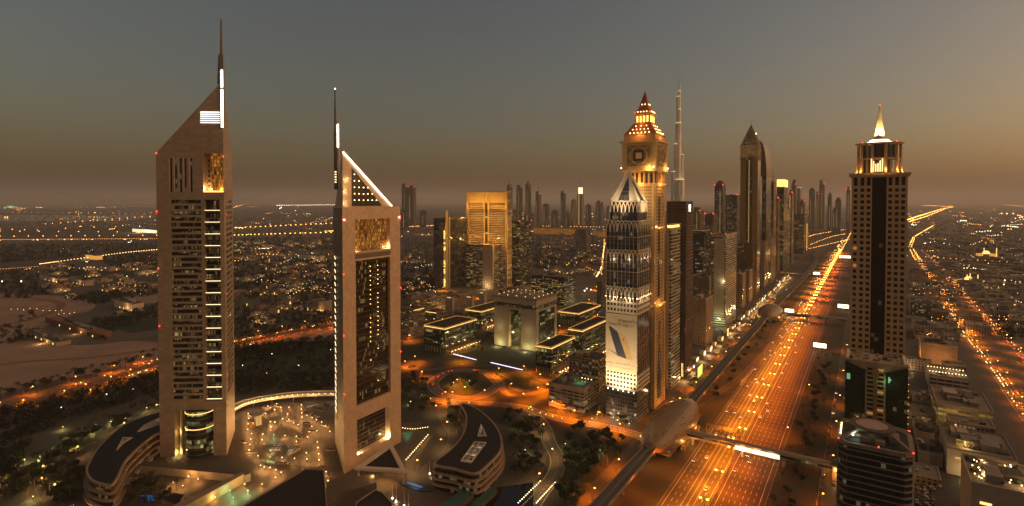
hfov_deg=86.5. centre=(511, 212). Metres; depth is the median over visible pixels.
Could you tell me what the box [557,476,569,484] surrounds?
broadleaf tree
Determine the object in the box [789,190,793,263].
ribbed tower
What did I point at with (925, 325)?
flat roofed block
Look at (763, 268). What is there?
apartment tower
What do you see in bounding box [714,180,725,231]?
black slab tower
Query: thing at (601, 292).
brown small block
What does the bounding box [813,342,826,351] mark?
billboard
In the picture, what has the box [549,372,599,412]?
car park
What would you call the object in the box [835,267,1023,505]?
district paving
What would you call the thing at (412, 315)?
grey office
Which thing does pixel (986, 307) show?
block
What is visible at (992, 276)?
block
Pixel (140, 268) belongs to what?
villa
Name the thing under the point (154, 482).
broadleaf tree
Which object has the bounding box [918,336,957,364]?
flat roofed block
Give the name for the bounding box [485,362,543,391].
roundabout verge
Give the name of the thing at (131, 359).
broadleaf tree
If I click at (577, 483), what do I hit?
palm tree
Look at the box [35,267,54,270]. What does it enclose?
villa
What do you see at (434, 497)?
forecourt
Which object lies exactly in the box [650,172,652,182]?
arch window
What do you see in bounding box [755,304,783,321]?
metro station
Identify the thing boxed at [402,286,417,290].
villa
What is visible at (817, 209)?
tower
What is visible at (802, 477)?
broadleaf tree
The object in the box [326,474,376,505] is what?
podium wing
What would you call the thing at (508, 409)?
broadleaf tree
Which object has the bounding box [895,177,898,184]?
window pane
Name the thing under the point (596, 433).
palm tree
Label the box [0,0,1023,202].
sky
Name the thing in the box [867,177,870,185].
window pane
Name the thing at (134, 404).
broadleaf tree
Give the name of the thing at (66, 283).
villa
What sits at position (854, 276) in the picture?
window panes
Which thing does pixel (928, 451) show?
flat roofed block
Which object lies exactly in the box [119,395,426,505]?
plaza
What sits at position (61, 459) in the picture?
drive kerb
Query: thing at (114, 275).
villa
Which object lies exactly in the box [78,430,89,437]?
broadleaf tree
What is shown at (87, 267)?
villa
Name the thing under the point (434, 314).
grey office
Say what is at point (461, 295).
office
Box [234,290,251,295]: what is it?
villa
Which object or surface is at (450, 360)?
gate lawn strip
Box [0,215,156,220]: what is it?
road
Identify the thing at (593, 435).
broadleaf tree
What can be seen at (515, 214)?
skyline tower
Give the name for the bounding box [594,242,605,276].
side avenue
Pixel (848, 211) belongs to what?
tower
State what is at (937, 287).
block
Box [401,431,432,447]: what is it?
pool terrace
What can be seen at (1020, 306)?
villa
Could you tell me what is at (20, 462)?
palm tree
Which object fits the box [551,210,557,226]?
skyline tower
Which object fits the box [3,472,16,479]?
broadleaf tree
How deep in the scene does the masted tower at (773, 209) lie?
1446.21 m
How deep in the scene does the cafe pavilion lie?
378.06 m
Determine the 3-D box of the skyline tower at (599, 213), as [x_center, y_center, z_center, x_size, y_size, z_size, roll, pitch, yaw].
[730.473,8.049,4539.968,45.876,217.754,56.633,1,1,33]
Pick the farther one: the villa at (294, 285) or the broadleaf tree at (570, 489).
the villa at (294, 285)
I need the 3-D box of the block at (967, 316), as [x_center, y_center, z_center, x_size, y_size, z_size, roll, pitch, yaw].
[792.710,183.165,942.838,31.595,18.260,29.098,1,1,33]
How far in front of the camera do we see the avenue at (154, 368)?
799.68 m
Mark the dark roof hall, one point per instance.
(305, 487)
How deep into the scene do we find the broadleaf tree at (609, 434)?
477.35 m
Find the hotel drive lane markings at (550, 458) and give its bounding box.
[533,414,564,504]
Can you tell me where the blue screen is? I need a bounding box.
[141,494,155,501]
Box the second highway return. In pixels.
[920,249,1023,360]
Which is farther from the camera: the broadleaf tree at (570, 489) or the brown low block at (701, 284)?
the brown low block at (701, 284)
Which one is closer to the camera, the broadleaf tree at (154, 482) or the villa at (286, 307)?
the broadleaf tree at (154, 482)
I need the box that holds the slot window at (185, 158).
[185,158,186,191]
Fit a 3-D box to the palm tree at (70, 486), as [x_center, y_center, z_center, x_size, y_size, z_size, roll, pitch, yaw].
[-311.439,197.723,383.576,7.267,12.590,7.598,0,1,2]
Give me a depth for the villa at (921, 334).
836.10 m
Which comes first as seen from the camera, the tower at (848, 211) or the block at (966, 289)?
the block at (966, 289)
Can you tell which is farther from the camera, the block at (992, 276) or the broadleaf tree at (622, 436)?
the block at (992, 276)
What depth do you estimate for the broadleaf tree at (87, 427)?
495.74 m
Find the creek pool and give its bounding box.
[485,482,532,505]
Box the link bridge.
[235,390,334,410]
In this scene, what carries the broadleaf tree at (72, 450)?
on the ground at (998, 349)
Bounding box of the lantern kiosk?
[252,412,263,425]
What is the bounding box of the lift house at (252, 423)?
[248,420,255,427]
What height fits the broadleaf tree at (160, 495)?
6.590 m
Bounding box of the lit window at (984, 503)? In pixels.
[980,501,991,505]
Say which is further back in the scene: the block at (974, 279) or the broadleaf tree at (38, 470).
the block at (974, 279)
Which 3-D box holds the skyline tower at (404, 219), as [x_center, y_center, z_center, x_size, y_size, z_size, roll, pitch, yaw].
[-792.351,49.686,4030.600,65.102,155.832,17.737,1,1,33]
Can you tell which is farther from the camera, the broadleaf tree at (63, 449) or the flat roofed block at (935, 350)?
the flat roofed block at (935, 350)
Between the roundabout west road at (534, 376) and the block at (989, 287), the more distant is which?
the block at (989, 287)
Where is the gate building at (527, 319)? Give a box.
[493,289,557,351]
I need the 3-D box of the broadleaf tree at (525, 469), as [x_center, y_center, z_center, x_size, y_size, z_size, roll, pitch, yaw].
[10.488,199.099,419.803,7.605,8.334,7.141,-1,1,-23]
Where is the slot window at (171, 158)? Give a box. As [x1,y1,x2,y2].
[171,158,171,191]
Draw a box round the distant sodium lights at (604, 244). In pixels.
[4,204,1019,333]
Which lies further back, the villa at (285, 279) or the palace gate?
the palace gate
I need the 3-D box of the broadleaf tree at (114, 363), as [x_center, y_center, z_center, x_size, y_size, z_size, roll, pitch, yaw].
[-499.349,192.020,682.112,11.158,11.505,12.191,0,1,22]
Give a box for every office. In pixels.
[400,304,424,327]
[401,325,423,338]
[405,291,427,303]
[411,292,446,310]
[424,316,479,353]
[425,308,446,321]
[444,290,468,304]
[453,308,465,316]
[466,301,495,329]
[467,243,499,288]
[499,286,524,292]
[532,272,574,305]
[535,334,574,375]
[559,303,600,324]
[568,316,605,352]
[665,223,680,388]
[845,348,908,429]
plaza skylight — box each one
[268,441,280,450]
[287,446,300,455]
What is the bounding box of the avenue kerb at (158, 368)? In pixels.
[12,327,328,412]
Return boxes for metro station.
[637,398,701,457]
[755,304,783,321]
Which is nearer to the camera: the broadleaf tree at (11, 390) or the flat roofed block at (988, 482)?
the flat roofed block at (988, 482)
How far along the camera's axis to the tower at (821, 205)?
4169.72 m
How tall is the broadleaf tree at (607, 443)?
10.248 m
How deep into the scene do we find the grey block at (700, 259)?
1104.30 m
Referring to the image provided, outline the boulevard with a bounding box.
[401,388,675,451]
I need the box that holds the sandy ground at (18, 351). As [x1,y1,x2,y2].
[0,341,158,393]
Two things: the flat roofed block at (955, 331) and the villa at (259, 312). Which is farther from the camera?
the villa at (259, 312)
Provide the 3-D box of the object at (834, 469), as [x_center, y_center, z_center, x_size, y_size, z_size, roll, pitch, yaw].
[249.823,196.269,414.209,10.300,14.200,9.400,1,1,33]
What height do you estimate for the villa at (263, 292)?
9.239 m
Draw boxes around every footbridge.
[687,429,831,476]
[782,312,845,324]
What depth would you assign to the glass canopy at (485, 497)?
383.91 m
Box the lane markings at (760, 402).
[661,245,847,505]
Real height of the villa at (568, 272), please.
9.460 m
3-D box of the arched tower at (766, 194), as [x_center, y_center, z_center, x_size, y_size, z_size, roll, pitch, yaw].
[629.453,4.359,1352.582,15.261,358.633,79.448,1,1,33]
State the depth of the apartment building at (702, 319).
803.28 m
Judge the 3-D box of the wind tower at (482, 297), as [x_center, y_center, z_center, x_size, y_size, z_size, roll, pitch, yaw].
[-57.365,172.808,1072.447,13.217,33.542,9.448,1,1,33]
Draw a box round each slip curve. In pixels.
[500,384,548,396]
[512,386,544,392]
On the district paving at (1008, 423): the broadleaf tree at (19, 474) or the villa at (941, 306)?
the villa at (941, 306)
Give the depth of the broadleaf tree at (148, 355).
722.23 m
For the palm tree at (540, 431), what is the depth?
467.28 m
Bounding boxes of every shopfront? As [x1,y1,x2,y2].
[692,356,698,361]
[699,350,705,355]
[717,336,723,341]
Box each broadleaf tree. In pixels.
[0,479,8,487]
[0,487,12,498]
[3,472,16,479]
[7,387,16,396]
[8,479,24,491]
[14,484,26,494]
[15,471,26,477]
[19,479,32,490]
[23,382,34,392]
[25,462,37,469]
[29,466,44,478]
[39,377,51,385]
[40,478,52,487]
[42,450,52,459]
[42,469,53,476]
[45,465,57,472]
[46,485,59,496]
[52,486,68,502]
[53,449,62,460]
[55,474,68,482]
[56,459,66,468]
[56,480,69,486]
[59,376,67,380]
[61,445,71,455]
[66,441,78,447]
[66,459,79,466]
[67,447,76,457]
[74,367,84,379]
[74,466,85,479]
[75,487,83,498]
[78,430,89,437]
[83,425,92,430]
[90,425,100,436]
[92,368,100,374]
[109,361,119,369]
[111,420,119,426]
[112,414,122,421]
[119,419,126,424]
[121,412,131,418]
[124,492,135,504]
[126,357,135,365]
[129,402,137,410]
[130,479,137,486]
[136,476,147,486]
[145,353,152,360]
[149,479,157,486]
[156,493,163,500]
[163,487,171,494]
[412,377,418,384]
[506,407,512,412]
[510,465,516,473]
[512,420,522,432]
[517,457,526,462]
[518,434,527,443]
[519,449,526,453]
[521,453,529,458]
[521,466,529,475]
[525,425,532,432]
[529,455,538,462]
[531,437,539,443]
[532,456,540,467]
[534,452,542,458]
[554,482,564,497]
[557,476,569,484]
[558,490,569,504]
[563,446,571,452]
[563,460,569,468]
[565,432,574,444]
[567,453,576,462]
[567,481,573,496]
[570,423,577,431]
[572,485,585,499]
[573,453,585,463]
[575,448,582,453]
[577,419,584,430]
[578,463,590,478]
[581,439,591,449]
[581,448,591,456]
[582,481,591,490]
[584,457,593,464]
[588,446,599,455]
[588,455,600,467]
[590,432,599,445]
[602,426,610,437]
[604,431,612,437]
[605,439,613,449]
[607,437,616,450]
[614,445,621,454]
[619,433,626,439]
[788,498,795,504]
[792,466,799,472]
[799,474,805,479]
[803,435,809,440]
[805,441,813,449]
[811,415,818,421]
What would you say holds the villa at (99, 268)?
on the polo lawn at (124, 273)
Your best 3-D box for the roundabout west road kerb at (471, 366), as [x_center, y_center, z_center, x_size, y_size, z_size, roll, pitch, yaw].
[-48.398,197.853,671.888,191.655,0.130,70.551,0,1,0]
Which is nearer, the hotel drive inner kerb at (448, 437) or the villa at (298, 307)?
the hotel drive inner kerb at (448, 437)
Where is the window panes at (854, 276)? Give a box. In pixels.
[852,275,903,356]
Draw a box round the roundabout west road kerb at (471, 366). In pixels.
[403,364,548,379]
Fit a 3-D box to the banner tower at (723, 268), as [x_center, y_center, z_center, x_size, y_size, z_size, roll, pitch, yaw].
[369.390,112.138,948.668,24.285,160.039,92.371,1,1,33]
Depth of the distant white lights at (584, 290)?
3814.67 m
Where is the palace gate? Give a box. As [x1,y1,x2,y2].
[85,254,102,259]
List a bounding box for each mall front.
[533,227,579,234]
[593,230,605,237]
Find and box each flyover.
[736,253,962,265]
[736,269,941,284]
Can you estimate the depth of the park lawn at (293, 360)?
715.42 m
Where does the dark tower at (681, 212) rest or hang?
on the ground at (998, 349)
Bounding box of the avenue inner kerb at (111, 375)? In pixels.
[0,321,332,403]
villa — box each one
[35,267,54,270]
[38,282,59,287]
[47,287,70,292]
[48,271,67,275]
[50,265,66,268]
[50,284,66,287]
[62,282,72,285]
[65,293,78,298]
[82,266,93,269]
[82,273,100,276]
[92,267,107,270]
[92,279,101,282]
[99,285,124,291]
[100,277,112,281]
[104,267,120,270]
[105,274,122,277]
[117,276,128,280]
[118,279,136,284]
[119,287,146,292]
[121,267,133,270]
[132,281,144,286]
[134,266,147,269]
[134,271,151,274]
[136,270,156,272]
[138,282,157,286]
[139,264,153,267]
[141,283,157,288]
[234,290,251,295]
[237,277,255,281]
[239,301,252,305]
[246,288,263,292]
[250,310,268,316]
[253,305,265,310]
[257,307,283,314]
[259,290,271,294]
[261,283,280,288]
[268,304,291,309]
[269,289,283,294]
[274,288,290,293]
[278,298,301,304]
[279,255,290,258]
[280,278,294,283]
[280,295,294,299]
[285,274,299,276]
[286,284,301,288]
[287,270,299,273]
[290,279,305,283]
[290,281,302,284]
[294,305,303,310]
[296,262,307,264]
[302,304,316,310]
[317,276,328,279]
[318,283,333,287]
[400,281,408,286]
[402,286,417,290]
[411,279,425,283]
[550,268,564,271]
[563,270,572,273]
[574,267,589,271]
[579,262,590,265]
[579,271,594,275]
[914,331,929,338]
[938,303,947,308]
[971,291,983,296]
[972,285,983,289]
[983,282,1001,286]
[987,278,1004,281]
[992,310,1014,316]
[997,301,1011,304]
[999,305,1021,310]
[1000,283,1017,287]
[1004,300,1018,304]
[1011,305,1023,310]
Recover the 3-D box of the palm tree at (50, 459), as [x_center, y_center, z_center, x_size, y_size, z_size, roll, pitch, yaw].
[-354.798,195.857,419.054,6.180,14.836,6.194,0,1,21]
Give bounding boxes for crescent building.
[82,412,160,505]
[431,403,504,497]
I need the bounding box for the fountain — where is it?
[399,480,431,491]
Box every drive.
[0,474,63,505]
[19,410,158,505]
[418,400,460,473]
[528,412,564,505]
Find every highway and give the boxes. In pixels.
[0,233,283,240]
[908,227,1023,419]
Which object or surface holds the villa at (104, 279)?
on the ground at (998, 349)
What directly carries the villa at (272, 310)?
on the ground at (998, 349)
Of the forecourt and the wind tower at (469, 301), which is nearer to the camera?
the forecourt
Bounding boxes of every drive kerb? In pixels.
[20,411,153,504]
[527,412,564,505]
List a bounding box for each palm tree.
[14,461,23,470]
[21,464,32,479]
[29,451,40,467]
[44,474,56,495]
[46,449,55,457]
[46,456,55,465]
[63,483,75,502]
[130,472,137,487]
[148,470,156,483]
[154,474,163,493]
[156,484,166,497]
[520,460,525,476]
[537,429,543,447]
[560,484,569,505]
[572,480,579,496]
[582,448,589,464]
[593,430,599,445]
[597,444,606,465]
[602,449,610,467]
[614,442,622,456]
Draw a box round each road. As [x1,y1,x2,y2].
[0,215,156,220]
[401,365,550,381]
[427,369,504,400]
[570,252,821,505]
[697,354,764,407]
[767,288,797,341]
[817,306,849,505]
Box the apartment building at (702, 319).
[692,294,712,345]
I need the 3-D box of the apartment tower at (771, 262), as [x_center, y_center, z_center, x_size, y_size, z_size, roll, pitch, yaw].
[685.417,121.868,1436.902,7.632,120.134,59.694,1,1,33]
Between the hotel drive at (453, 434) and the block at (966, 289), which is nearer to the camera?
the hotel drive at (453, 434)
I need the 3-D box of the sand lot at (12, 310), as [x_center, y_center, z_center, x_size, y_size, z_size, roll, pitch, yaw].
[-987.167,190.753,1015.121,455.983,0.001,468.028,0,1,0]
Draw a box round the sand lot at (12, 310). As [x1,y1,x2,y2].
[0,294,94,342]
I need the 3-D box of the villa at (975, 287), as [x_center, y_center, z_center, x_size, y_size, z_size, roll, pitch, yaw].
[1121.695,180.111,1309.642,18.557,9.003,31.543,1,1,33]
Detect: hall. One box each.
[28,330,70,345]
[39,274,67,282]
[45,315,111,338]
[68,277,93,285]
[114,297,143,310]
[242,468,326,505]
[246,314,275,324]
[299,253,323,260]
[313,298,331,311]
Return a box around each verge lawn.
[610,227,845,505]
[765,291,849,505]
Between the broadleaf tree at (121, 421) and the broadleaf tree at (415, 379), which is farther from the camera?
the broadleaf tree at (415, 379)
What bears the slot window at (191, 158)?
in the office tower at (194, 196)
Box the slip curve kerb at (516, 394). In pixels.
[495,379,548,396]
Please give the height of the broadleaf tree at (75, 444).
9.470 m
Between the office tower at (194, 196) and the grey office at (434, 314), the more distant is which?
the grey office at (434, 314)
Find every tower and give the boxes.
[155,19,234,457]
[333,88,401,473]
[401,209,408,229]
[402,183,407,209]
[408,185,415,225]
[420,210,426,227]
[434,211,466,288]
[446,296,453,315]
[466,191,511,287]
[466,295,473,307]
[479,291,486,304]
[507,178,512,220]
[512,220,531,286]
[513,209,517,219]
[516,185,522,220]
[524,213,536,228]
[525,181,530,213]
[535,185,540,225]
[543,204,548,226]
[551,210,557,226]
[560,191,565,225]
[565,211,569,227]
[571,199,576,226]
[577,179,583,225]
[586,204,590,226]
[596,201,602,226]
[605,170,650,422]
[607,206,609,219]
[619,91,669,409]
[667,201,693,377]
[671,72,684,200]
[693,207,703,229]
[705,212,717,270]
[711,230,736,327]
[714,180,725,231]
[726,194,739,255]
[736,272,745,307]
[737,240,754,298]
[740,125,761,297]
[744,268,752,301]
[760,141,770,288]
[761,241,767,288]
[770,236,774,282]
[771,181,776,280]
[776,194,780,273]
[777,179,787,271]
[787,203,789,267]
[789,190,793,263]
[791,179,796,213]
[793,213,806,253]
[797,187,801,213]
[800,199,805,213]
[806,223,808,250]
[809,188,814,229]
[816,191,818,227]
[819,176,824,228]
[827,193,831,231]
[832,207,834,232]
[835,197,841,233]
[836,417,914,505]
[846,187,849,234]
[849,104,910,356]
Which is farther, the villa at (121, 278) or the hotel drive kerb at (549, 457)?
the villa at (121, 278)
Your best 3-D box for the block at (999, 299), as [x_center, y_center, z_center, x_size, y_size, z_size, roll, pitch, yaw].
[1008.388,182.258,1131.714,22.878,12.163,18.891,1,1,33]
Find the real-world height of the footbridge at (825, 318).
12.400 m
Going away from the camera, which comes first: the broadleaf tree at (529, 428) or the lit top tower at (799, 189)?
the broadleaf tree at (529, 428)
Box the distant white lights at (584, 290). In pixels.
[1,204,1022,407]
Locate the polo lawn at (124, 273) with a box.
[76,266,156,277]
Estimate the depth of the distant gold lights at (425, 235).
2250.54 m
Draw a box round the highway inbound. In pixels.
[657,229,850,505]
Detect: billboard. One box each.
[697,363,702,377]
[785,308,793,312]
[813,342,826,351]
[838,304,848,308]
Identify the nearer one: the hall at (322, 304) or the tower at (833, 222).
the hall at (322, 304)
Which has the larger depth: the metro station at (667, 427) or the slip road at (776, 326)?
the slip road at (776, 326)
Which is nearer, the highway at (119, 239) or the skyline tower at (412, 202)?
the highway at (119, 239)
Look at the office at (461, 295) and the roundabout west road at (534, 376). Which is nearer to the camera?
the roundabout west road at (534, 376)
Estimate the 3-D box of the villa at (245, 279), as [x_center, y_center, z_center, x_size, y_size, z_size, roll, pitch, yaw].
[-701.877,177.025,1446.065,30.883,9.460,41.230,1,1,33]
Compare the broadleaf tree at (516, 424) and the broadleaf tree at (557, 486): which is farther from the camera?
the broadleaf tree at (516, 424)
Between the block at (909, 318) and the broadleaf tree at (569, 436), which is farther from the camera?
the block at (909, 318)
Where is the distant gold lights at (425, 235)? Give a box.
[22,207,1022,325]
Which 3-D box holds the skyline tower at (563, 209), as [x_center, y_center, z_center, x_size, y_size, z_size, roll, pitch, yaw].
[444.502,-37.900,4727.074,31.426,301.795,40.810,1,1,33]
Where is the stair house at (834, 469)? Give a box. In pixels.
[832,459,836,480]
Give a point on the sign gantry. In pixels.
(723, 428)
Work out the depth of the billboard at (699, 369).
656.41 m
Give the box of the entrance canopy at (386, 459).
[354,443,406,483]
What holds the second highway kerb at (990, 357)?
on the second highway at (1008, 385)
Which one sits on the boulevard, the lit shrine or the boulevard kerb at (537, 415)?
the boulevard kerb at (537, 415)
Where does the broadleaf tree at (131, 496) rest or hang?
on the ground at (998, 349)
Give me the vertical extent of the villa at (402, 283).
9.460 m
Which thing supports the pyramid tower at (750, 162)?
on the ground at (998, 349)
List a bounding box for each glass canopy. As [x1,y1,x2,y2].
[440,489,473,505]
[471,487,496,505]
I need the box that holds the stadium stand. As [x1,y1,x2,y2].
[132,229,156,232]
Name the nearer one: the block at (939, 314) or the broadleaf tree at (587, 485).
the broadleaf tree at (587, 485)
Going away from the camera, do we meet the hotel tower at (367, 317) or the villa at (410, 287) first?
the hotel tower at (367, 317)
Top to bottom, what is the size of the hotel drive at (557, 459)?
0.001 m
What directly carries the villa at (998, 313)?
on the ground at (998, 349)
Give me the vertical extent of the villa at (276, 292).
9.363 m
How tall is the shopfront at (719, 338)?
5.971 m
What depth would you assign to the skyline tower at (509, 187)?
4720.87 m
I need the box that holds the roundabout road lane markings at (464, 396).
[427,370,503,400]
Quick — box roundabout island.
[443,374,486,392]
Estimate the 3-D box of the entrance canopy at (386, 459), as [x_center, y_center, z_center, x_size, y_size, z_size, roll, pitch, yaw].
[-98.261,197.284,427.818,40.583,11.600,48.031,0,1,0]
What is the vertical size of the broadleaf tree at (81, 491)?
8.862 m
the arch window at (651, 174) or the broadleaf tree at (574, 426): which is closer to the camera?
the broadleaf tree at (574, 426)
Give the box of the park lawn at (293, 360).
[235,341,333,382]
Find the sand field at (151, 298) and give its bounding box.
[110,293,157,302]
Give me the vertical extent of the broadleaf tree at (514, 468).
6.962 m
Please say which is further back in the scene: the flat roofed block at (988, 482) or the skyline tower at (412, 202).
the skyline tower at (412, 202)
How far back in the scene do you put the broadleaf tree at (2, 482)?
401.51 m
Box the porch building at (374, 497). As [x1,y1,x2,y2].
[356,489,392,505]
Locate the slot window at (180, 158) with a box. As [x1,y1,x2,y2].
[180,158,181,191]
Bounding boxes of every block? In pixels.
[568,349,605,391]
[575,229,590,251]
[597,279,605,307]
[692,271,710,311]
[693,228,709,270]
[693,247,708,274]
[906,356,931,371]
[907,267,924,286]
[907,315,925,320]
[908,296,937,315]
[908,403,935,422]
[910,389,931,405]
[912,285,921,291]
[912,319,947,336]
[913,281,922,286]
[913,418,936,438]
[914,462,941,488]
[915,436,943,467]
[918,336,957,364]
[925,288,938,296]
[925,364,968,389]
[926,267,939,270]
[926,286,939,294]
[931,308,948,320]
[931,330,953,339]
[931,385,993,424]
[938,296,956,300]
[939,266,952,269]
[939,424,1017,475]
[942,360,965,372]
[944,289,962,294]
[945,323,957,327]
[946,413,995,432]
[949,327,962,340]
[950,278,963,281]
[954,302,966,308]
[957,279,983,287]
[957,312,982,323]
[960,268,995,277]
[960,453,1023,505]
[961,286,971,291]
[963,320,991,336]
[969,278,982,282]
[977,298,996,304]
[980,304,998,310]
[982,289,1010,299]
[983,274,999,278]
[984,285,997,288]
[987,292,1003,297]
[989,297,1004,301]
[989,302,1010,305]
[997,271,1007,274]
[998,274,1023,282]
[999,323,1023,331]
[1000,287,1020,295]
[1008,297,1023,303]
[1008,313,1023,318]
[1008,317,1023,324]
[1009,309,1023,313]
[1012,264,1023,270]
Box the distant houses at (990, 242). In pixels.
[0,206,1023,276]
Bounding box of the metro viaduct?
[588,250,817,505]
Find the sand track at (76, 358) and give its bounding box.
[0,349,158,365]
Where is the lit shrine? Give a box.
[976,248,996,256]
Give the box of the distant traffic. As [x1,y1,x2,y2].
[0,207,1022,435]
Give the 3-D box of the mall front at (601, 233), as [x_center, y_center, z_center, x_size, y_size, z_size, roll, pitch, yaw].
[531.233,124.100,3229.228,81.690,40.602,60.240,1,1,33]
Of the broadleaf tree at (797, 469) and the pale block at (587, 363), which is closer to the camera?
the broadleaf tree at (797, 469)
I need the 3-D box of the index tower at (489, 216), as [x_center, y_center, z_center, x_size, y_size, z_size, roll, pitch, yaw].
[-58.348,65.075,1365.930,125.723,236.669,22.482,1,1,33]
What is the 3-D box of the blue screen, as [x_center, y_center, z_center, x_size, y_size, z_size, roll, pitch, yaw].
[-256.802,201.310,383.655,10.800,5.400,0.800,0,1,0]
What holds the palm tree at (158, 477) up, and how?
on the ground at (998, 349)
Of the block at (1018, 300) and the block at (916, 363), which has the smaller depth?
the block at (916, 363)
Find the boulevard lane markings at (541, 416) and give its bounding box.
[401,391,634,437]
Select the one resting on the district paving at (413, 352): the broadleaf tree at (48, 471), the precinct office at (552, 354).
the precinct office at (552, 354)
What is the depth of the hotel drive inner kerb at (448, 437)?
485.85 m
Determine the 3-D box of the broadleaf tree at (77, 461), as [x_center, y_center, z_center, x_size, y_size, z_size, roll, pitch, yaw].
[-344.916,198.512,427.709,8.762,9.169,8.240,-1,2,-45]
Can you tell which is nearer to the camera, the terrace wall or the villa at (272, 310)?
the terrace wall
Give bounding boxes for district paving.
[401,312,604,425]
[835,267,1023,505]
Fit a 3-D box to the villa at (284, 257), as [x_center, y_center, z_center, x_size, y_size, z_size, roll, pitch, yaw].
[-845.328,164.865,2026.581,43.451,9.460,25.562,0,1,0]
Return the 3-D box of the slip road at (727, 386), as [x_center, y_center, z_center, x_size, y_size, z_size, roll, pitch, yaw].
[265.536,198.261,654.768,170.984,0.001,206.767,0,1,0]
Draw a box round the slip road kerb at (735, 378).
[699,353,763,406]
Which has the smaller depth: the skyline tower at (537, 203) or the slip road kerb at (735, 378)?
the slip road kerb at (735, 378)
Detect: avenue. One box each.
[0,250,156,265]
[0,321,333,404]
[3,327,333,413]
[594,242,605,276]
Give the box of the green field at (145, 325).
[115,318,157,332]
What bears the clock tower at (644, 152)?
on the ground at (998, 349)
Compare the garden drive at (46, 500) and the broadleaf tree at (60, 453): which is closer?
the garden drive at (46, 500)
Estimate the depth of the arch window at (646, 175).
555.05 m
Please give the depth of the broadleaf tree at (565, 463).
428.91 m
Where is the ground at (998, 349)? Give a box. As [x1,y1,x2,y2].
[0,203,1023,505]
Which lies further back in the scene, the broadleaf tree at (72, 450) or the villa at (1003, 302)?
the villa at (1003, 302)
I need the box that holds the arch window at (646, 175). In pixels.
[645,172,647,182]
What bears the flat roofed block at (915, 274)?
on the district paving at (1008, 423)
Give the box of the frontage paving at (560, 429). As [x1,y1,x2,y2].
[542,408,658,505]
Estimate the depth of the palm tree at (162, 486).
381.33 m
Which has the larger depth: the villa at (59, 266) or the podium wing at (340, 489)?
the villa at (59, 266)
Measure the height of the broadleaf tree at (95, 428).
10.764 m
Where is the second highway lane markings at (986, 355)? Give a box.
[909,240,1023,420]
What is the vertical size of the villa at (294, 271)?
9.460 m
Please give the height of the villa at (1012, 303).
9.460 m
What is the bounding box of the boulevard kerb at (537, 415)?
[411,394,641,440]
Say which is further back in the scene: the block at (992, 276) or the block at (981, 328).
the block at (992, 276)
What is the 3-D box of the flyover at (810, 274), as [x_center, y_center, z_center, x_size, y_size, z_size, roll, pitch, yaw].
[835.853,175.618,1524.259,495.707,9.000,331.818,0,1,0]
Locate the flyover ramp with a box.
[736,261,927,272]
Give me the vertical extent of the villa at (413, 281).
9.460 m
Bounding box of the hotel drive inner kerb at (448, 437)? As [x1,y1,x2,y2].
[419,400,458,471]
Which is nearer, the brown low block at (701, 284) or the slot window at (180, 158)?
the slot window at (180, 158)
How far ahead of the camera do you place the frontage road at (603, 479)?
693.84 m
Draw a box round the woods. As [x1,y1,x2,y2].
[0,223,1023,479]
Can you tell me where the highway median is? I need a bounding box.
[707,232,850,505]
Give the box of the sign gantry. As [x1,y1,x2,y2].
[706,423,736,438]
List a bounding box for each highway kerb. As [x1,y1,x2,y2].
[657,255,849,505]
[914,234,1023,421]
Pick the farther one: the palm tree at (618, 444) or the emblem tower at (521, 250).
the emblem tower at (521, 250)
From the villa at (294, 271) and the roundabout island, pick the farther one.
the villa at (294, 271)
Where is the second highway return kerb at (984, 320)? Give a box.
[923,250,1023,361]
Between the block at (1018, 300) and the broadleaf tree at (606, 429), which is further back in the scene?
the block at (1018, 300)
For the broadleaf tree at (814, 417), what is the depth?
521.26 m
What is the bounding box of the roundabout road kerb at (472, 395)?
[427,369,502,400]
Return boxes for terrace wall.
[139,461,250,482]
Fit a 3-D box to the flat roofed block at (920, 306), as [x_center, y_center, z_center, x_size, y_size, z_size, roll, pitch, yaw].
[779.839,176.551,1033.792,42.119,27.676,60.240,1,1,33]
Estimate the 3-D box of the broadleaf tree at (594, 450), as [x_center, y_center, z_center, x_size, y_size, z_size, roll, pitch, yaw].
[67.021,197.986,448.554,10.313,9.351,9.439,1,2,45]
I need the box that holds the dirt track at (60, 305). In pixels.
[0,297,65,325]
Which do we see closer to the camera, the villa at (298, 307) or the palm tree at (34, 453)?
the palm tree at (34, 453)
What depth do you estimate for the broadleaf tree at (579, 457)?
434.60 m
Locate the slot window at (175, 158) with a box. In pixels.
[175,158,176,191]
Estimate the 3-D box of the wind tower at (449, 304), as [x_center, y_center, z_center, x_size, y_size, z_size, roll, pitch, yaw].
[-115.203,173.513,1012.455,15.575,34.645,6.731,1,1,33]
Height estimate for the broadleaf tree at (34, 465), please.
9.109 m
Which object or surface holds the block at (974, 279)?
on the ground at (998, 349)
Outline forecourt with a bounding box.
[385,472,478,505]
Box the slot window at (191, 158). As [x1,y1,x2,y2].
[191,158,192,191]
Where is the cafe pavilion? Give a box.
[162,493,183,505]
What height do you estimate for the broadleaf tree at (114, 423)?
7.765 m
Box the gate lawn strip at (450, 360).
[422,353,478,368]
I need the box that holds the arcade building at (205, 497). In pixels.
[173,472,243,505]
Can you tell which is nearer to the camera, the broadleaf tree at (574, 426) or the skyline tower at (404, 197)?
the broadleaf tree at (574, 426)
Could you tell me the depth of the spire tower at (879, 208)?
581.40 m

